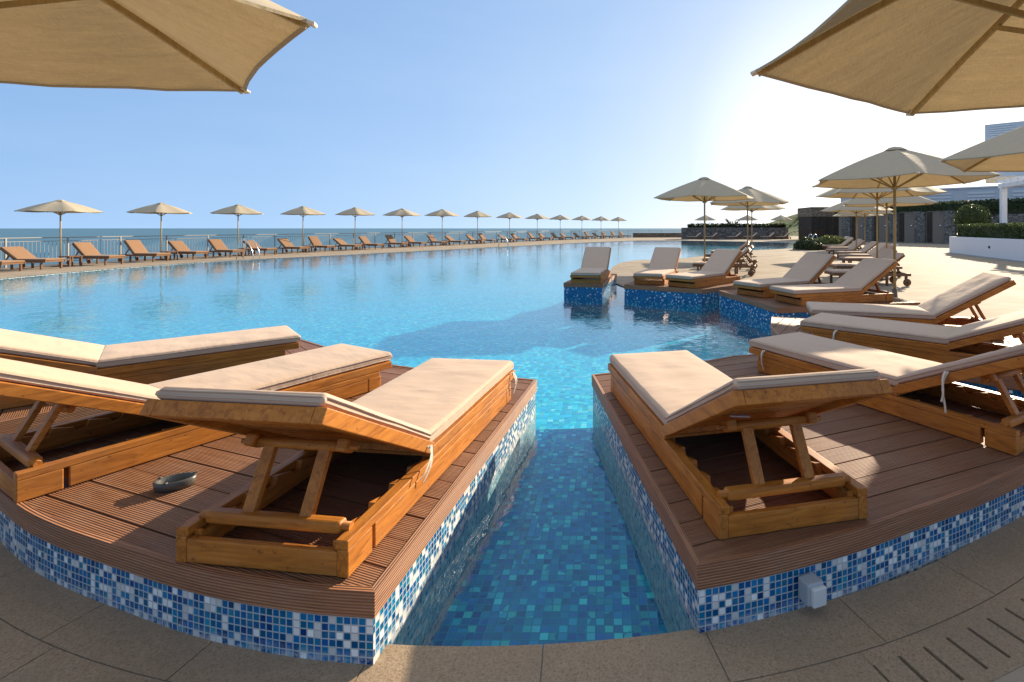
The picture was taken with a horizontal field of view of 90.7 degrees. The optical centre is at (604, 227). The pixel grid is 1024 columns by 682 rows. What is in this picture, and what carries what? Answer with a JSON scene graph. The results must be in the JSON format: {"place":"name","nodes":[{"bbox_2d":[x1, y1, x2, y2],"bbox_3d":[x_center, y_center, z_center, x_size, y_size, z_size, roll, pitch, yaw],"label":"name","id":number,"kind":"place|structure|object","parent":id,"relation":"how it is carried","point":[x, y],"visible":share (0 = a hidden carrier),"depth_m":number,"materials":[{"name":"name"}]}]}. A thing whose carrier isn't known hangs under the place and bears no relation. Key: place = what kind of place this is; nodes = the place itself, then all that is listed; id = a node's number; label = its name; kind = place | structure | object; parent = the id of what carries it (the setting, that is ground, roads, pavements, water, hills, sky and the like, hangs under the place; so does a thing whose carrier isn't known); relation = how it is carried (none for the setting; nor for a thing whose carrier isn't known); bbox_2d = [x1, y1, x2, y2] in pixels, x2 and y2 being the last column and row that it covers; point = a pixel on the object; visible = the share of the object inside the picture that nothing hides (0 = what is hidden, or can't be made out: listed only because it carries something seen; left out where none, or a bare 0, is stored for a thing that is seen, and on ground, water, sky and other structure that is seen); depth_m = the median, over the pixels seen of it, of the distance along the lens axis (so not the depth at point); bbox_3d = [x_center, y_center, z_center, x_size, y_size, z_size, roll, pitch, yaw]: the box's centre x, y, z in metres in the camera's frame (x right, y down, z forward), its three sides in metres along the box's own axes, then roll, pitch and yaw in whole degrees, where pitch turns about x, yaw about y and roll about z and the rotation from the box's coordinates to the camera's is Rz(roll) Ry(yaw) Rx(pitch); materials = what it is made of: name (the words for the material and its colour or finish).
{"place":"outdoors","nodes":[
{"label":"outdoors","id":0,"kind":"place"},
{"bbox_2d":[1,241,615,278],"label":"terrace bank","id":1,"kind":"structure","parent":0,"point":[251,259],"depth_m":27.76,"materials":[{"name":"beige stone"}]},
{"bbox_2d":[38,290,751,428],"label":"pool floor","id":2,"kind":"structure","parent":0,"point":[561,358],"depth_m":9.06,"materials":[{"name":"tile"}]},
{"bbox_2d":[0,339,324,433],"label":"sun deck","id":3,"kind":"structure","parent":2,"relation":"on","point":[11,420],"depth_m":3.42,"materials":[{"name":"wood"}]},
{"bbox_2d":[0,325,300,409],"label":"sun lounger","id":4,"kind":"object","parent":3,"relation":"on","point":[151,361],"visible":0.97,"depth_m":4.00,"materials":[{"name":"fabric"}]},
{"bbox_2d":[0,364,536,664],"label":"sun deck","id":5,"kind":"structure","parent":2,"relation":"on","point":[109,539],"depth_m":2.12,"materials":[{"name":"wood"}]},
{"bbox_2d":[152,471,196,492],"bbox_3d":[-2.069,1.225,2.399,0.165,0.050,0.116,0,0,-29],"label":"ashtray","id":6,"kind":"object","parent":5,"relation":"on","point":[174,482],"visible":1,"depth_m":2.39,"materials":[{"name":"grey metal"}]},
{"bbox_2d":[0,343,391,502],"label":"sun lounger","id":7,"kind":"object","parent":5,"relation":"on","point":[343,371],"visible":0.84,"depth_m":2.69,"materials":[{"name":"fabric"}]},
{"bbox_2d":[139,358,516,577],"bbox_3d":[-1.119,0.907,2.733,0.737,0.680,2.123,0,0,7],"label":"sun lounger","id":8,"kind":"object","parent":5,"relation":"on","point":[438,415],"visible":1,"depth_m":1.97,"materials":[{"name":"brown wood"}]},
{"bbox_2d":[429,427,667,647],"bbox_3d":[-0.432,1.913,3.958,9.097,0.225,4.415,0,0,0],"label":"pool shelf","id":9,"kind":"object","parent":2,"relation":"on","point":[557,560],"visible":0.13,"depth_m":2.63,"materials":[{"name":"tile"}]},
{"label":"drain channel","id":10,"kind":"structure","parent":9,"relation":"on","visible":0},
{"bbox_2d":[0,578,1023,681],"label":"drain blocks","id":11,"kind":"structure","parent":10,"relation":"on","point":[983,642],"depth_m":1.74,"materials":[{"name":"stone"}]},
{"bbox_2d":[563,274,616,317],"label":"sun deck","id":12,"kind":"structure","parent":2,"relation":"on","point":[592,289],"depth_m":11.25,"materials":[{"name":"blue"}]},
{"bbox_2d":[570,247,610,282],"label":"sun lounger","id":13,"kind":"object","parent":12,"relation":"on","point":[595,262],"visible":1,"depth_m":12.44,"materials":[{"name":"fabric"}]},
{"bbox_2d":[624,279,736,327],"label":"sun deck","id":14,"kind":"structure","parent":2,"relation":"on","point":[666,293],"depth_m":10.46,"materials":[{"name":"blue"}]},
{"bbox_2d":[633,247,680,284],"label":"sun lounger","id":15,"kind":"object","parent":14,"relation":"on","point":[664,261],"visible":0.94,"depth_m":12.13,"materials":[{"name":"fabric"}]},
{"bbox_2d":[665,249,741,287],"bbox_3d":[2.258,0.877,11.153,0.694,0.740,2.080,0,0,44],"label":"sun lounger","id":16,"kind":"object","parent":14,"relation":"on","point":[717,267],"visible":1,"depth_m":11.10,"materials":[{"name":"fabric"}]},
{"bbox_2d":[592,354,1023,632],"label":"sun deck","id":17,"kind":"structure","parent":2,"relation":"on","point":[934,495],"depth_m":2.37,"materials":[{"name":"wood"}]},
{"bbox_2d":[608,350,892,539],"bbox_3d":[0.591,0.913,2.964,0.694,0.667,2.131,0,0,-13],"label":"sun lounger","id":18,"kind":"object","parent":17,"relation":"on","point":[665,399],"visible":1,"depth_m":2.20,"materials":[{"name":"brown wood"}]},
{"bbox_2d":[798,573,825,608],"bbox_3d":[0.806,1.407,1.930,0.078,0.085,0.076,0,0,-20],"label":"socket box","id":19,"kind":"object","parent":17,"relation":"attached to","point":[811,590],"visible":1,"depth_m":1.91,"materials":[{"name":"grey plastic"}]},
{"bbox_2d":[749,332,1023,455],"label":"sun lounger","id":20,"kind":"object","parent":17,"relation":"on","point":[793,353],"visible":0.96,"depth_m":3.30,"materials":[{"name":"fabric"}]},
{"bbox_2d":[719,289,919,342],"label":"sun deck","id":21,"kind":"structure","parent":2,"relation":"on","point":[761,311],"depth_m":8.65,"materials":[{"name":"blue"}]},
{"bbox_2d":[733,253,835,297],"bbox_3d":[3.495,0.883,9.616,2.089,0.728,0.694,0,0,-29],"label":"sun lounger","id":22,"kind":"object","parent":21,"relation":"on","point":[808,268],"visible":0.9,"depth_m":9.58,"materials":[{"name":"fabric"}]},
{"bbox_2d":[770,258,897,305],"bbox_3d":[3.930,0.895,8.575,2.106,0.704,0.742,0,0,-17],"label":"sun lounger","id":23,"kind":"object","parent":21,"relation":"on","point":[855,283],"visible":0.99,"depth_m":8.39,"materials":[{"name":"fabric"}]},
{"bbox_2d":[770,317,1023,398],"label":"sun deck","id":24,"kind":"structure","parent":2,"relation":"on","point":[782,325],"depth_m":5.48,"materials":[{"name":"brown"}]},
{"bbox_2d":[806,272,1015,339],"bbox_3d":[3.641,0.895,6.128,2.106,0.704,0.694,0,0,17],"label":"sun lounger","id":25,"kind":"object","parent":24,"relation":"on","point":[945,306],"visible":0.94,"depth_m":5.89,"materials":[{"name":"fabric"}]},
{"bbox_2d":[800,310,1023,377],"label":"sun lounger","id":26,"kind":"object","parent":24,"relation":"on","point":[939,343],"visible":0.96,"depth_m":4.76,"materials":[{"name":"fabric"}]},
{"bbox_2d":[0,241,793,344],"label":"pool water","id":27,"kind":"structure","parent":0,"point":[64,303],"depth_m":12.39,"materials":[{"name":"liquid"}]},
{"bbox_2d":[0,228,794,286],"bbox_3d":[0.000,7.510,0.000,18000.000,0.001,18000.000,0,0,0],"label":"sea","id":28,"kind":"structure","parent":0,"point":[151,243],"depth_m":494.08,"materials":[{"name":"liquid"}]},
{"bbox_2d":[6,241,791,306],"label":"pool wall","id":29,"kind":"structure","parent":0,"point":[337,255],"depth_m":22.06,"materials":[{"name":"tile"}]},
{"bbox_2d":[0,579,1021,681],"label":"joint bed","id":30,"kind":"object","parent":29,"relation":"on","point":[542,649],"visible":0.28,"depth_m":1.77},
{"bbox_2d":[0,515,1023,681],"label":"pool coping","id":31,"kind":"object","parent":29,"relation":"on","point":[973,574],"visible":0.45,"depth_m":1.80,"materials":[{"name":"stone"}]},
{"bbox_2d":[0,236,1023,681],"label":"terrace","id":32,"kind":"structure","parent":0,"point":[934,270],"depth_m":20.01,"materials":[{"name":"stone"}]},
{"bbox_2d":[0,260,25,270],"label":"wheeled lounger","id":33,"kind":"object","parent":32,"relation":"on","point":[10,262],"visible":1,"depth_m":17.11,"materials":[{"name":"brown wood"}]},
{"bbox_2d":[0,246,65,269],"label":"wheeled lounger","id":34,"kind":"object","parent":32,"relation":"on","point":[17,253],"visible":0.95,"depth_m":18.26,"materials":[{"name":"brown wood"}]},
{"bbox_2d":[15,199,102,266],"bbox_3d":[-21.348,0.196,19.533,2.448,2.628,2.120,0,0,-34],"label":"parasol","id":35,"kind":"object","parent":32,"relation":"on","point":[60,207],"visible":0.91,"depth_m":19.23,"materials":[{"name":"fabric"}]},
{"bbox_2d":[58,255,82,266],"bbox_3d":[-20.900,1.302,19.500,0.490,0.417,0.500,0,0,5],"label":"side table","id":36,"kind":"object","parent":32,"relation":"on","point":[71,260],"visible":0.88,"depth_m":19.66,"materials":[{"name":"brown wood"}]},
{"bbox_2d":[66,242,125,264],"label":"wheeled lounger","id":37,"kind":"object","parent":32,"relation":"on","point":[87,251],"visible":0.95,"depth_m":20.40,"materials":[{"name":"brown wood"}]},
{"bbox_2d":[118,240,170,261],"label":"wheeled lounger","id":38,"kind":"object","parent":32,"relation":"on","point":[136,248],"visible":1,"depth_m":22.31,"materials":[{"name":"wood"}]},
{"bbox_2d":[0,0,317,93],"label":"parasol","id":39,"kind":"object","parent":32,"relation":"on","point":[201,45],"visible":1,"depth_m":2.87,"materials":[{"name":"beige fabric"}]},
{"bbox_2d":[127,202,192,259],"bbox_3d":[-20.894,0.152,23.464,2.530,2.716,2.191,0,0,-3],"label":"parasol","id":40,"kind":"object","parent":32,"relation":"on","point":[160,208],"visible":0.98,"depth_m":23.13,"materials":[{"name":"beige fabric"}]},
{"bbox_2d":[164,241,209,258],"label":"wheeled lounger","id":41,"kind":"object","parent":32,"relation":"on","point":[181,247],"visible":0.95,"depth_m":24.20,"materials":[{"name":"brown wood"}]},
{"bbox_2d":[204,239,243,256],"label":"wheeled lounger","id":42,"kind":"object","parent":32,"relation":"on","point":[218,245],"visible":0.98,"depth_m":25.86,"materials":[{"name":"wood"}]},
{"bbox_2d":[210,204,263,255],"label":"parasol","id":43,"kind":"object","parent":32,"relation":"on","point":[238,209],"visible":0.98,"depth_m":26.69,"materials":[{"name":"beige fabric"}]},
{"bbox_2d":[236,240,259,259],"bbox_3d":[-17.324,1.341,24.283,0.891,1.544,0.604,0,0,-8],"label":"pool handrail","id":44,"kind":"object","parent":32,"relation":"on","point":[250,248],"visible":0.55,"depth_m":24.03,"materials":[{"name":"metal"}]},
{"bbox_2d":[240,240,277,254],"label":"wheeled lounger","id":45,"kind":"object","parent":32,"relation":"on","point":[253,246],"visible":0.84,"depth_m":27.83,"materials":[{"name":"wood"}]},
{"bbox_2d":[276,238,308,252],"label":"wheeled lounger","id":46,"kind":"object","parent":32,"relation":"on","point":[286,243],"visible":1,"depth_m":30.04,"materials":[{"name":"beige fabric"}]},
{"bbox_2d":[280,206,325,251],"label":"parasol","id":47,"kind":"object","parent":32,"relation":"on","point":[303,211],"visible":0.94,"depth_m":30.81,"materials":[{"name":"beige fabric"}]},
{"bbox_2d":[304,236,335,251],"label":"wheeled lounger","id":48,"kind":"object","parent":32,"relation":"on","point":[315,241],"visible":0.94,"depth_m":31.97,"materials":[{"name":"wood"}]},
{"bbox_2d":[0,230,661,267],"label":"sea railing","id":49,"kind":"object","parent":32,"relation":"on","point":[439,237],"visible":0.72,"depth_m":28.93,"materials":[{"name":"metal"}]},
{"bbox_2d":[331,238,361,249],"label":"wheeled lounger","id":50,"kind":"object","parent":32,"relation":"on","point":[341,242],"visible":1,"depth_m":33.65,"materials":[{"name":"wood"}]},
{"bbox_2d":[335,207,374,249],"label":"parasol","id":51,"kind":"object","parent":32,"relation":"on","point":[355,211],"visible":0.98,"depth_m":34.53,"materials":[{"name":"beige fabric"}]},
{"bbox_2d":[356,236,383,248],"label":"wheeled lounger","id":52,"kind":"object","parent":32,"relation":"on","point":[363,239],"visible":0.96,"depth_m":35.63,"materials":[{"name":"beige fabric"}]},
{"bbox_2d":[382,235,407,247],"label":"wheeled lounger","id":53,"kind":"object","parent":32,"relation":"on","point":[390,239],"visible":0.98,"depth_m":38.36,"materials":[{"name":"wood"}]},
{"bbox_2d":[384,208,420,246],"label":"parasol","id":54,"kind":"object","parent":32,"relation":"on","point":[401,212],"visible":0.98,"depth_m":39.00,"materials":[{"name":"beige fabric"}]},
{"bbox_2d":[403,236,426,246],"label":"wheeled lounger","id":55,"kind":"object","parent":32,"relation":"on","point":[409,239],"visible":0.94,"depth_m":40.16,"materials":[{"name":"wood"}]},
{"bbox_2d":[427,235,447,245],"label":"wheeled lounger","id":56,"kind":"object","parent":32,"relation":"on","point":[432,239],"visible":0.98,"depth_m":42.23,"materials":[{"name":"wood"}]},
{"bbox_2d":[424,209,458,244],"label":"parasol","id":57,"kind":"object","parent":32,"relation":"on","point":[441,213],"visible":0.96,"depth_m":42.84,"materials":[{"name":"beige fabric"}]},
{"bbox_2d":[443,236,465,244],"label":"wheeled lounger","id":58,"kind":"object","parent":32,"relation":"on","point":[450,238],"visible":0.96,"depth_m":44.11,"materials":[{"name":"wood"}]},
{"bbox_2d":[464,211,491,243],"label":"parasol","id":59,"kind":"object","parent":32,"relation":"on","point":[477,214],"visible":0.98,"depth_m":47.61,"materials":[{"name":"beige fabric"}]},
{"bbox_2d":[496,212,522,241],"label":"parasol","id":60,"kind":"object","parent":32,"relation":"on","point":[509,215],"visible":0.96,"depth_m":52.60,"materials":[{"name":"beige fabric"}]},
{"bbox_2d":[525,214,549,240],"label":"parasol","id":61,"kind":"object","parent":32,"relation":"on","point":[536,216],"visible":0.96,"depth_m":57.98,"materials":[{"name":"beige fabric"}]},
{"bbox_2d":[550,215,571,239],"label":"parasol","id":62,"kind":"object","parent":32,"relation":"on","point":[560,217],"visible":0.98,"depth_m":62.85,"materials":[{"name":"beige fabric"}]},
{"bbox_2d":[633,233,680,236],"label":"stone wall","id":63,"kind":"structure","parent":32,"relation":"on","point":[656,234],"depth_m":79.60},
{"bbox_2d":[654,177,754,261],"bbox_3d":[3.300,-0.090,16.400,3.427,3.200,2.989,0,0,-6],"label":"parasol","id":64,"kind":"object","parent":32,"relation":"on","point":[704,190],"visible":0.96,"depth_m":15.90,"materials":[{"name":"beige fabric"}]},
{"bbox_2d":[692,247,755,275],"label":"wheeled lounger","id":65,"kind":"object","parent":32,"relation":"on","point":[701,264],"visible":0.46,"depth_m":15.78,"materials":[{"name":"brown wood"}]},
{"bbox_2d":[705,243,752,263],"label":"wheeled lounger","id":66,"kind":"object","parent":32,"relation":"on","point":[741,249],"visible":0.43,"depth_m":21.17,"materials":[{"name":"wood"}]},
{"bbox_2d":[702,245,757,268],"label":"wheeled lounger","id":67,"kind":"object","parent":32,"relation":"on","point":[740,261],"visible":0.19,"depth_m":18.18,"materials":[{"name":"wood"}]},
{"bbox_2d":[681,228,787,238],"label":"stone wall","id":68,"kind":"structure","parent":32,"relation":"on","point":[723,233],"depth_m":68.20,"materials":[{"name":"stone"}]},
{"bbox_2d":[687,223,786,227],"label":"hedge","id":69,"kind":"object","parent":32,"relation":"on","point":[736,225],"visible":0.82,"depth_m":68.85,"materials":[{"name":"green plant"}]},
{"bbox_2d":[710,186,788,258],"bbox_3d":[5.750,-0.090,20.000,3.400,3.200,2.944,0,0,-17],"label":"parasol","id":70,"kind":"object","parent":32,"relation":"on","point":[762,198],"visible":0.71,"depth_m":19.39,"materials":[{"name":"fabric"}]},
{"bbox_2d":[720,205,785,256],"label":"parasol","id":71,"kind":"object","parent":32,"relation":"on","point":[751,209],"visible":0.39,"depth_m":25.51,"materials":[{"name":"beige fabric"}]},
{"bbox_2d":[770,215,791,220],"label":"parasol","id":72,"kind":"object","parent":32,"relation":"on","point":[781,217],"visible":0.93,"depth_m":68.31,"materials":[{"name":"beige fabric"}]},
{"bbox_2d":[793,237,823,249],"bbox_3d":[14.226,1.404,34.601,2.161,1.685,2.108,0,0,0],"label":"bush","id":73,"kind":"object","parent":32,"relation":"on","point":[814,244],"visible":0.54,"depth_m":34.02,"materials":[{"name":"green plant"}]},
{"bbox_2d":[797,207,838,238],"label":"kiosk","id":74,"kind":"object","parent":32,"relation":"on","point":[817,221],"visible":0.41,"depth_m":61.50,"materials":[{"name":"stone"}]},
{"bbox_2d":[817,234,853,248],"bbox_3d":[16.402,1.223,35.981,3.532,1.570,2.676,0,0,29],"label":"flower bed","id":75,"kind":"object","parent":32,"relation":"on","point":[832,240],"visible":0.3,"depth_m":35.29,"materials":[{"name":"green plant"}]},
{"bbox_2d":[822,238,853,250],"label":"wheeled lounger","id":76,"kind":"object","parent":32,"relation":"on","point":[846,242],"visible":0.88,"depth_m":32.42,"materials":[{"name":"beige fabric"}]},
{"bbox_2d":[827,239,861,249],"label":"wheeled lounger","id":77,"kind":"object","parent":32,"relation":"on","point":[851,244],"visible":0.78,"depth_m":29.25,"materials":[{"name":"beige fabric"}]},
{"bbox_2d":[826,240,868,254],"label":"wheeled lounger","id":78,"kind":"object","parent":32,"relation":"on","point":[859,244],"visible":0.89,"depth_m":26.23,"materials":[{"name":"beige fabric"}]},
{"bbox_2d":[834,241,878,258],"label":"wheeled lounger","id":79,"kind":"object","parent":32,"relation":"on","point":[867,247],"visible":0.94,"depth_m":23.74,"materials":[{"name":"beige fabric"}]},
{"bbox_2d":[821,198,892,250],"bbox_3d":[12.900,-0.040,25.500,3.400,3.100,2.944,0,0,-34],"label":"parasol","id":80,"kind":"object","parent":32,"relation":"on","point":[838,207],"visible":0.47,"depth_m":25.36,"materials":[{"name":"beige fabric"}]},
{"bbox_2d":[833,214,883,238],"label":"parasol","id":81,"kind":"object","parent":32,"relation":"on","point":[845,215],"visible":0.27,"depth_m":35.77,"materials":[{"name":"beige fabric"}]},
{"bbox_2d":[838,243,887,262],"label":"wheeled lounger","id":82,"kind":"object","parent":32,"relation":"on","point":[870,253],"visible":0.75,"depth_m":21.15,"materials":[{"name":"beige fabric"}]},
{"bbox_2d":[837,211,892,245],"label":"parasol","id":83,"kind":"object","parent":32,"relation":"on","point":[867,213],"visible":0.33,"depth_m":30.11,"materials":[{"name":"beige fabric"}]},
{"bbox_2d":[829,248,901,276],"bbox_3d":[8.150,1.080,15.600,1.960,0.859,0.776,0,0,4],"label":"wheeled lounger","id":84,"kind":"object","parent":32,"relation":"on","point":[883,253],"visible":0.49,"depth_m":15.37,"materials":[{"name":"beige fabric"}]},
{"bbox_2d":[824,252,910,285],"bbox_3d":[7.000,1.080,13.300,1.960,0.859,0.776,0,0,4],"label":"wheeled lounger","id":85,"kind":"object","parent":32,"relation":"on","point":[842,272],"visible":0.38,"depth_m":13.03,"materials":[{"name":"brown wood"}]},
{"bbox_2d":[839,245,899,266],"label":"wheeled lounger","id":86,"kind":"object","parent":32,"relation":"on","point":[850,259],"visible":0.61,"depth_m":18.88,"materials":[{"name":"beige fabric"}]},
{"bbox_2d":[815,186,946,279],"bbox_3d":[8.000,-0.090,14.600,3.400,3.200,2.944,0,0,-26],"label":"parasol","id":87,"kind":"object","parent":32,"relation":"on","point":[876,194],"visible":0.41,"depth_m":14.57,"materials":[{"name":"beige fabric"}]},
{"bbox_2d":[750,0,1023,115],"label":"parasol","id":88,"kind":"object","parent":32,"relation":"on","point":[910,57],"visible":1,"depth_m":3.04,"materials":[{"name":"beige fabric"}]},
{"bbox_2d":[843,196,937,247],"bbox_3d":[10.600,-0.040,18.700,3.400,3.100,2.944,0,0,-6],"label":"parasol","id":89,"kind":"object","parent":32,"relation":"on","point":[900,201],"visible":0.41,"depth_m":18.09,"materials":[{"name":"fabric"}]},
{"bbox_2d":[812,146,1001,297],"bbox_3d":[5.830,-0.065,10.000,3.427,3.150,2.989,0,0,-11],"label":"parasol","id":90,"kind":"object","parent":32,"relation":"on","point":[894,168],"visible":0.89,"depth_m":9.63,"materials":[{"name":"fabric"}]},
{"bbox_2d":[953,204,987,225],"bbox_3d":[25.020,-0.094,33.982,2.022,3.212,2.005,0,0,0],"label":"topiary","id":91,"kind":"object","parent":32,"relation":"on","point":[969,214],"visible":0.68,"depth_m":33.47,"materials":[{"name":"green plant"}]},
{"bbox_2d":[938,126,1023,172],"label":"parasol","id":92,"kind":"object","parent":32,"relation":"on","point":[1003,152],"visible":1,"depth_m":6.48,"materials":[{"name":"beige fabric"}]},
{"bbox_2d":[972,205,991,222],"bbox_3d":[27.004,-0.097,36.193,1.988,3.218,1.963,0,0,0],"label":"topiary","id":93,"kind":"object","parent":32,"relation":"on","point":[989,217],"visible":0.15,"depth_m":35.56,"materials":[{"name":"green plant"}]},
{"bbox_2d":[949,237,1023,261],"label":"planter","id":94,"kind":"object","parent":32,"relation":"on","point":[1004,249],"visible":0.87,"depth_m":24.78,"materials":[{"name":"white concrete"}]},
{"bbox_2d":[957,222,1023,238],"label":"hedge","id":95,"kind":"object","parent":94,"relation":"in","point":[1011,230],"visible":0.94,"depth_m":25.23,"materials":[{"name":"green plant"}]},
{"bbox_2d":[989,214,1023,222],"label":"retaining wall","id":96,"kind":"structure","parent":32,"relation":"on","point":[1016,218],"depth_m":42.63,"materials":[{"name":"stone"}]},
{"bbox_2d":[986,202,1023,214],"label":"hedge","id":97,"kind":"object","parent":96,"relation":"on","point":[1012,210],"visible":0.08,"depth_m":42.49,"materials":[{"name":"green plant"}]},
{"bbox_2d":[996,176,1023,223],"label":"pergola","id":98,"kind":"object","parent":32,"relation":"on","point":[1004,185],"visible":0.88,"depth_m":27.05,"materials":[{"name":"paint"}]},
{"bbox_2d":[0,0,1023,227],"label":"sky","id":99,"kind":"structure","parent":0,"point":[591,109],"materials":[{"name":"blue"}]},
{"bbox_2d":[768,214,797,235],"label":"hill","id":100,"kind":"structure","parent":0,"point":[793,227],"depth_m":106.38,"materials":[{"name":"plant"}]},
{"bbox_2d":[839,210,957,243],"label":"shower wall","id":101,"kind":"structure","parent":0,"point":[933,227],"depth_m":50.89,"materials":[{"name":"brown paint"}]},
{"bbox_2d":[835,197,1023,214],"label":"hedge","id":102,"kind":"object","parent":101,"relation":"on","point":[993,203],"visible":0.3,"depth_m":46.73,"materials":[{"name":"green plant"}]},
{"bbox_2d":[841,185,1023,202],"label":"hotel wing","id":103,"kind":"structure","parent":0,"point":[972,193],"depth_m":59.84,"materials":[{"name":"paint"}]},
{"bbox_2d":[985,121,1023,182],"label":"hotel block","id":104,"kind":"structure","parent":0,"point":[993,130],"depth_m":68.94,"materials":[{"name":"white paint"}]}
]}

